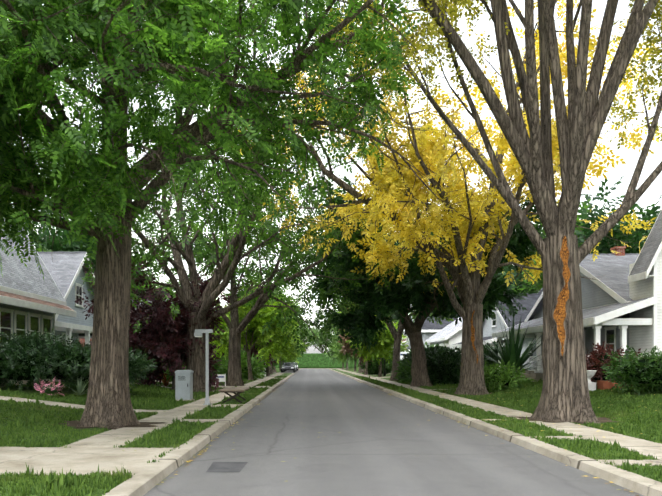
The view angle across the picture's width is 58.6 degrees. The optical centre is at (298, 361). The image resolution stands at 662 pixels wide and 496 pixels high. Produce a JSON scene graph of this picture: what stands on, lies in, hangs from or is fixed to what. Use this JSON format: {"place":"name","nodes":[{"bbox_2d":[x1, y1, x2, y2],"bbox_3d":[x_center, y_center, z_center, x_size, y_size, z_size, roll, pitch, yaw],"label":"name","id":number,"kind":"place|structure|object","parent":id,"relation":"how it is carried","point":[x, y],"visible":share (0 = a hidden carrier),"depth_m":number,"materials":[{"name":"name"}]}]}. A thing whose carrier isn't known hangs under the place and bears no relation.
{"place":"outdoors","nodes":[
{"label":"outdoors","id":0,"kind":"place"},
{"bbox_2d":[0,0,479,428],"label":"tree","id":1,"kind":"object","parent":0,"point":[58,165],"depth_m":12.27,"materials":[{"name":"green plant"}]},
{"bbox_2d":[279,370,297,372],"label":"parking bay","id":2,"kind":"object","parent":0,"point":[289,371],"visible":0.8,"depth_m":82.05,"materials":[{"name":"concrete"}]},
{"bbox_2d":[281,362,294,371],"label":"car","id":3,"kind":"object","parent":2,"relation":"on","point":[288,366],"visible":1,"depth_m":82.34,"materials":[{"name":"silver paint"}]},
{"bbox_2d":[299,310,334,352],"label":"tree","id":4,"kind":"object","parent":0,"point":[320,333],"depth_m":153.96,"materials":[{"name":"green plant"}]},
{"bbox_2d":[275,353,368,367],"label":"hedge","id":5,"kind":"object","parent":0,"point":[313,360],"visible":0.02,"depth_m":137.42,"materials":[{"name":"green plant"}]},
{"bbox_2d":[0,368,661,495],"bbox_3d":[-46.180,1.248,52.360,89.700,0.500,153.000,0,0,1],"label":"grass","id":6,"kind":"structure","parent":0,"point":[62,391],"depth_m":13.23,"materials":[{"name":"green plant"}]},
{"bbox_2d":[0,220,75,386],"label":"house","id":7,"kind":"structure","parent":6,"relation":"on","point":[32,300],"depth_m":27.11,"materials":[{"name":"grey"}]},
{"bbox_2d":[27,223,52,251],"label":"tree","id":8,"kind":"object","parent":6,"relation":"on","point":[40,250],"visible":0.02,"depth_m":45.58,"materials":[{"name":"green plant"}]},
{"bbox_2d":[34,377,63,394],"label":"flowers","id":9,"kind":"object","parent":6,"relation":"on","point":[42,382],"depth_m":19.91,"materials":[{"name":"pink plant"}]},
{"bbox_2d":[38,252,94,348],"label":"house","id":10,"kind":"structure","parent":6,"relation":"on","point":[65,270],"depth_m":35.70,"materials":[{"name":"grey"}]},
{"bbox_2d":[66,377,87,394],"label":"plant","id":11,"kind":"object","parent":6,"relation":"on","point":[80,389],"visible":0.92,"depth_m":20.46,"materials":[{"name":"green plant"}]},
{"bbox_2d":[23,207,131,296],"bbox_3d":[-25.940,-8.372,63.007,17.171,19.143,22.317,0,0,1],"label":"tree","id":12,"kind":"object","parent":6,"relation":"on","point":[73,246],"depth_m":56.95,"materials":[{"name":"green plant"}]},
{"bbox_2d":[79,338,91,346],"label":"house","id":13,"kind":"structure","parent":6,"relation":"on","point":[81,340],"depth_m":41.77,"materials":[{"name":"beige"}]},
{"bbox_2d":[53,420,164,429],"bbox_3d":[-4.497,1.457,13.912,2.659,0.058,2.030,0,0,1],"label":"soil patch","id":14,"kind":"object","parent":6,"relation":"on","point":[76,422],"visible":0.35,"depth_m":13.74,"materials":[{"name":"brown soil"}]},
{"bbox_2d":[131,246,166,298],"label":"tree","id":15,"kind":"object","parent":6,"relation":"on","point":[144,284],"visible":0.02,"depth_m":93.28,"materials":[{"name":"green plant"}]},
{"bbox_2d":[74,258,225,390],"bbox_3d":[-7.107,-1.450,29.580,6.975,7.152,8.916,0,0,1],"label":"maple tree","id":16,"kind":"object","parent":6,"relation":"on","point":[167,326],"depth_m":27.95,"materials":[{"name":"plant"}]},
{"bbox_2d":[141,263,167,298],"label":"tree","id":17,"kind":"object","parent":6,"relation":"on","point":[158,286],"visible":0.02,"depth_m":103.62,"materials":[{"name":"green plant"}]},
{"bbox_2d":[162,373,171,386],"bbox_3d":[-6.745,0.905,30.070,1.498,0.935,1.386,0,0,1],"label":"bromeliad","id":18,"kind":"object","parent":6,"relation":"on","point":[165,382],"visible":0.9,"depth_m":30.03,"materials":[{"name":"red plant"}]},
{"bbox_2d":[158,279,179,297],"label":"tree","id":19,"kind":"object","parent":6,"relation":"on","point":[168,287],"depth_m":117.10,"materials":[{"name":"green plant"}]},
{"bbox_2d":[158,362,186,381],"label":"shrub","id":20,"kind":"object","parent":6,"relation":"on","point":[168,373],"depth_m":35.53,"materials":[{"name":"green plant"}]},
{"bbox_2d":[175,370,194,400],"bbox_3d":[-4.369,0.928,22.463,0.680,1.240,0.600,0,0,1],"label":"utility cabinet","id":21,"kind":"object","parent":6,"relation":"on","point":[184,384],"visible":0.92,"depth_m":22.22,"materials":[{"name":"metal"}]},
{"bbox_2d":[209,357,226,380],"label":"shrub","id":22,"kind":"object","parent":6,"relation":"on","point":[217,368],"visible":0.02,"depth_m":41.55,"materials":[{"name":"green plant"}]},
{"bbox_2d":[219,387,249,402],"bbox_3d":[-2.379,1.243,21.925,0.900,0.500,2.000,0,0,1],"label":"bench","id":23,"kind":"object","parent":6,"relation":"on","point":[236,391],"visible":0.94,"depth_m":21.20,"materials":[{"name":"brown wood"}]},
{"bbox_2d":[0,369,661,475],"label":"sidewalks","id":24,"kind":"structure","parent":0,"point":[86,455],"depth_m":10.48,"materials":[{"name":"concrete"}]},
{"bbox_2d":[194,329,212,404],"bbox_3d":[-3.288,0.184,20.392,0.640,2.612,0.260,0,0,1],"label":"lamp post","id":25,"kind":"object","parent":24,"relation":"on","point":[198,332],"visible":0.98,"depth_m":20.34,"materials":[{"name":"metal"}]},
{"bbox_2d":[215,374,225,385],"bbox_3d":[-4.791,1.109,36.073,0.630,0.741,0.040,0,0,1],"label":"yard sign","id":26,"kind":"object","parent":24,"relation":"on","point":[222,377],"visible":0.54,"depth_m":36.05,"materials":[{"name":"white plastic"}]},
{"bbox_2d":[7,0,661,352],"label":"sky","id":27,"kind":"structure","parent":0,"point":[631,156],"materials":[{"name":"white"}]},
{"bbox_2d":[143,369,643,495],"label":"road","id":28,"kind":"structure","parent":0,"point":[373,447],"depth_m":10.06,"materials":[{"name":"grey asphalt"}]},
{"bbox_2d":[14,381,620,489],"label":"leaf litter","id":29,"kind":"object","parent":28,"relation":"on","point":[233,442],"visible":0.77,"depth_m":11.73,"materials":[{"name":"plant"}]},
{"bbox_2d":[102,369,661,495],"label":"kerbs","id":30,"kind":"structure","parent":28,"relation":"on","point":[144,481],"depth_m":9.58,"materials":[{"name":"concrete"}]},
{"bbox_2d":[175,380,656,495],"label":"leaf litter","id":31,"kind":"object","parent":28,"relation":"on","point":[435,413],"visible":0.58,"depth_m":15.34,"materials":[{"name":"plant"}]},
{"bbox_2d":[350,202,453,380],"bbox_3d":[7.602,-5.394,46.989,11.122,14.099,12.677,0,0,1],"label":"tree","id":32,"kind":"object","parent":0,"point":[396,335],"depth_m":46.21,"materials":[{"name":"plant"}]},
{"bbox_2d":[215,0,661,394],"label":"tree","id":33,"kind":"object","parent":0,"point":[429,152],"depth_m":25.71,"materials":[{"name":"yellow plant"}]},
{"bbox_2d":[469,310,478,363],"bbox_3d":[7.873,-1.117,26.380,0.425,2.400,0.157,0,0,11],"label":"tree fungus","id":34,"kind":"object","parent":33,"relation":"attached to","point":[472,331],"visible":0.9,"depth_m":26.34,"materials":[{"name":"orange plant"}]},
{"bbox_2d":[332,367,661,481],"bbox_3d":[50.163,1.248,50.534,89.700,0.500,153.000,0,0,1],"label":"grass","id":35,"kind":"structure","parent":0,"point":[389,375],"depth_m":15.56,"materials":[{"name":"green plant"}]},
{"bbox_2d":[400,352,408,358],"bbox_3d":[9.866,0.208,54.799,0.980,2.339,0.040,0,0,1],"label":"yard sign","id":36,"kind":"object","parent":35,"relation":"on","point":[401,355],"visible":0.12,"depth_m":54.79,"materials":[{"name":"white"}]},
{"bbox_2d":[401,342,445,362],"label":"shrub","id":37,"kind":"object","parent":35,"relation":"on","point":[437,344],"visible":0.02,"depth_m":56.98,"materials":[{"name":"green plant"}]},
{"bbox_2d":[402,312,458,351],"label":"house","id":38,"kind":"structure","parent":35,"relation":"on","point":[429,330],"depth_m":76.13,"materials":[{"name":"grey"}]},
{"bbox_2d":[425,318,462,351],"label":"house","id":39,"kind":"structure","parent":35,"relation":"on","point":[449,334],"depth_m":62.71,"materials":[{"name":"white"}]},
{"bbox_2d":[448,288,542,366],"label":"house","id":40,"kind":"structure","parent":35,"relation":"on","point":[492,326],"depth_m":47.78,"materials":[{"name":"grey"}]},
{"bbox_2d":[483,340,521,371],"bbox_3d":[13.637,0.154,41.870,5.122,3.913,5.831,0,0,1],"label":"shrub","id":41,"kind":"object","parent":35,"relation":"on","point":[487,352],"depth_m":40.49,"materials":[{"name":"green plant"}]},
{"bbox_2d":[498,261,515,275],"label":"tree","id":42,"kind":"object","parent":35,"relation":"on","point":[505,269],"depth_m":87.94,"materials":[{"name":"green plant"}]},
{"bbox_2d":[484,314,542,374],"bbox_3d":[11.278,-0.691,30.178,5.398,3.780,5.178,0,0,1],"label":"yucca plant","id":43,"kind":"object","parent":35,"relation":"on","point":[511,351],"visible":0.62,"depth_m":30.01,"materials":[{"name":"green plant"}]},
{"bbox_2d":[495,230,541,292],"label":"tree","id":44,"kind":"object","parent":35,"relation":"on","point":[513,284],"visible":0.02,"depth_m":78.20,"materials":[{"name":"plant"}]},
{"bbox_2d":[511,195,609,292],"bbox_3d":[30.058,-7.651,59.299,16.260,17.694,13.649,0,0,1],"label":"tree","id":45,"kind":"object","parent":35,"relation":"on","point":[585,205],"depth_m":59.76,"materials":[{"name":"green plant"}]},
{"bbox_2d":[509,416,618,423],"bbox_3d":[6.806,1.464,15.175,2.839,0.044,2.040,0,0,1],"label":"soil patch","id":46,"kind":"object","parent":35,"relation":"on","point":[603,419],"visible":0.21,"depth_m":14.91,"materials":[{"name":"brown soil"}]},
{"bbox_2d":[492,209,661,383],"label":"house","id":47,"kind":"structure","parent":35,"relation":"on","point":[622,306],"depth_m":27.74,"materials":[{"name":"white"}]},
{"bbox_2d":[587,370,621,390],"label":"planter pots","id":48,"kind":"object","parent":35,"relation":"on","point":[603,384],"visible":0.5,"depth_m":22.76,"materials":[{"name":"ceramic"}]},
{"bbox_2d":[586,341,643,385],"bbox_3d":[12.668,0.311,24.027,3.492,2.312,3.122,0,0,1],"label":"shrub","id":49,"kind":"object","parent":35,"relation":"on","point":[600,349],"depth_m":23.64,"materials":[{"name":"red plant"}]},
{"bbox_2d":[574,175,661,253],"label":"tree","id":50,"kind":"object","parent":35,"relation":"on","point":[604,247],"depth_m":48.43,"materials":[{"name":"green plant"}]},
{"bbox_2d":[600,345,661,394],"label":"shrub","id":51,"kind":"object","parent":35,"relation":"on","point":[617,371],"depth_m":19.84,"materials":[{"name":"green plant"}]},
{"label":"ground","id":52,"kind":"structure","parent":0,"visible":0},
{"bbox_2d":[0,328,90,391],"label":"shrub","id":53,"kind":"object","parent":52,"relation":"on","point":[73,374],"depth_m":20.75,"materials":[{"name":"green plant"}]},
{"bbox_2d":[61,341,157,391],"bbox_3d":[-7.709,0.199,23.472,4.128,2.835,3.808,0,0,1],"label":"shrub","id":54,"kind":"object","parent":52,"relation":"on","point":[143,364],"depth_m":23.06,"materials":[{"name":"green plant"}]},
{"bbox_2d":[26,1,401,391],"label":"tree","id":55,"kind":"object","parent":52,"relation":"on","point":[135,258],"depth_m":28.59,"materials":[{"name":"green plant"}]},
{"bbox_2d":[207,274,275,371],"bbox_3d":[-6.594,-2.722,56.671,13.085,11.688,9.286,0,0,-42],"label":"plum tree","id":56,"kind":"object","parent":52,"relation":"on","point":[253,350],"depth_m":56.04,"materials":[{"name":"green plant"}]},
{"bbox_2d":[217,347,267,378],"bbox_3d":[-5.374,0.767,52.043,5.696,4.455,6.048,0,0,1],"label":"shrub","id":57,"kind":"object","parent":52,"relation":"on","point":[256,365],"depth_m":51.23,"materials":[{"name":"green plant"}]},
{"bbox_2d":[210,283,302,380],"bbox_3d":[-3.870,-2.493,46.902,8.455,8.332,5.892,0,0,1],"label":"tree","id":58,"kind":"object","parent":52,"relation":"on","point":[261,317],"depth_m":46.29,"materials":[{"name":"green plant"}]},
{"bbox_2d":[134,139,382,385],"bbox_3d":[-2.229,-6.765,37.687,17.540,16.830,14.060,0,0,1],"label":"tree","id":59,"kind":"object","parent":52,"relation":"on","point":[207,251],"depth_m":36.17,"materials":[{"name":"green plant"}]},
{"bbox_2d":[220,264,302,373],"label":"tree","id":60,"kind":"object","parent":52,"relation":"on","point":[280,297],"depth_m":70.93,"materials":[{"name":"green plant"}]},
{"bbox_2d":[266,308,297,375],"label":"tree","id":61,"kind":"object","parent":52,"relation":"on","point":[285,345],"depth_m":61.40,"materials":[{"name":"green plant"}]},
{"bbox_2d":[274,327,308,370],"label":"tree","id":62,"kind":"object","parent":52,"relation":"on","point":[293,355],"depth_m":96.80,"materials":[{"name":"green plant"}]},
{"bbox_2d":[292,302,324,352],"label":"tree","id":63,"kind":"object","parent":52,"relation":"on","point":[313,331],"depth_m":146.94,"materials":[{"name":"green plant"}]},
{"bbox_2d":[298,368,345,368],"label":"kerb","id":64,"kind":"structure","parent":52,"relation":"on","point":[321,368],"depth_m":135.90,"materials":[{"name":"concrete"}]},
{"bbox_2d":[329,332,348,369],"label":"tree","id":65,"kind":"object","parent":52,"relation":"on","point":[335,343],"depth_m":107.89,"materials":[{"name":"green plant"}]},
{"bbox_2d":[326,333,352,368],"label":"tree","id":66,"kind":"object","parent":52,"relation":"on","point":[331,353],"depth_m":119.34,"materials":[{"name":"green plant"}]},
{"bbox_2d":[325,294,364,372],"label":"tree","id":67,"kind":"object","parent":52,"relation":"on","point":[337,311],"depth_m":80.75,"materials":[{"name":"green plant"}]},
{"bbox_2d":[332,336,358,370],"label":"tree","id":68,"kind":"object","parent":52,"relation":"on","point":[345,356],"depth_m":91.78,"materials":[{"name":"green plant"}]},
{"bbox_2d":[337,307,372,374],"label":"tree","id":69,"kind":"object","parent":52,"relation":"on","point":[345,348],"depth_m":67.45,"materials":[{"name":"plant"}]},
{"bbox_2d":[336,305,409,376],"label":"tree","id":70,"kind":"object","parent":52,"relation":"on","point":[381,348],"depth_m":56.57,"materials":[{"name":"green plant"}]},
{"bbox_2d":[359,351,401,374],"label":"shrub","id":71,"kind":"object","parent":52,"relation":"on","point":[373,368],"depth_m":68.34,"materials":[{"name":"green plant"}]},
{"bbox_2d":[393,357,449,385],"bbox_3d":[8.120,0.985,40.045,2.663,2.817,9.372,0,0,1],"label":"hedge","id":72,"kind":"object","parent":52,"relation":"on","point":[404,370],"depth_m":39.80,"materials":[{"name":"green plant"}]},
{"bbox_2d":[399,345,460,384],"bbox_3d":[9.164,0.541,40.906,3.356,3.434,11.990,0,0,1],"label":"hedge","id":73,"kind":"object","parent":52,"relation":"on","point":[436,354],"depth_m":35.89,"materials":[{"name":"green plant"}]},
{"bbox_2d":[303,175,558,386],"bbox_3d":[6.825,-4.402,35.529,13.037,12.271,13.952,0,0,1],"label":"tree","id":74,"kind":"object","parent":52,"relation":"on","point":[362,325],"depth_m":33.09,"materials":[{"name":"green plant"}]},
{"bbox_2d":[302,0,661,422],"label":"tree","id":75,"kind":"object","parent":52,"relation":"on","point":[565,397],"depth_m":15.02,"materials":[{"name":"brown plant"}]},
{"bbox_2d":[551,236,572,355],"bbox_3d":[6.606,-1.652,14.774,0.503,3.000,0.205,0,0,24],"label":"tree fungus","id":76,"kind":"object","parent":75,"relation":"attached to","point":[560,314],"visible":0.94,"depth_m":14.71,"materials":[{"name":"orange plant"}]},
{"bbox_2d":[484,359,533,391],"bbox_3d":[9.511,0.944,28.073,2.896,2.162,2.879,0,0,1],"label":"shrub","id":77,"kind":"object","parent":52,"relation":"on","point":[507,372],"depth_m":27.48,"materials":[{"name":"green plant"}]}
]}

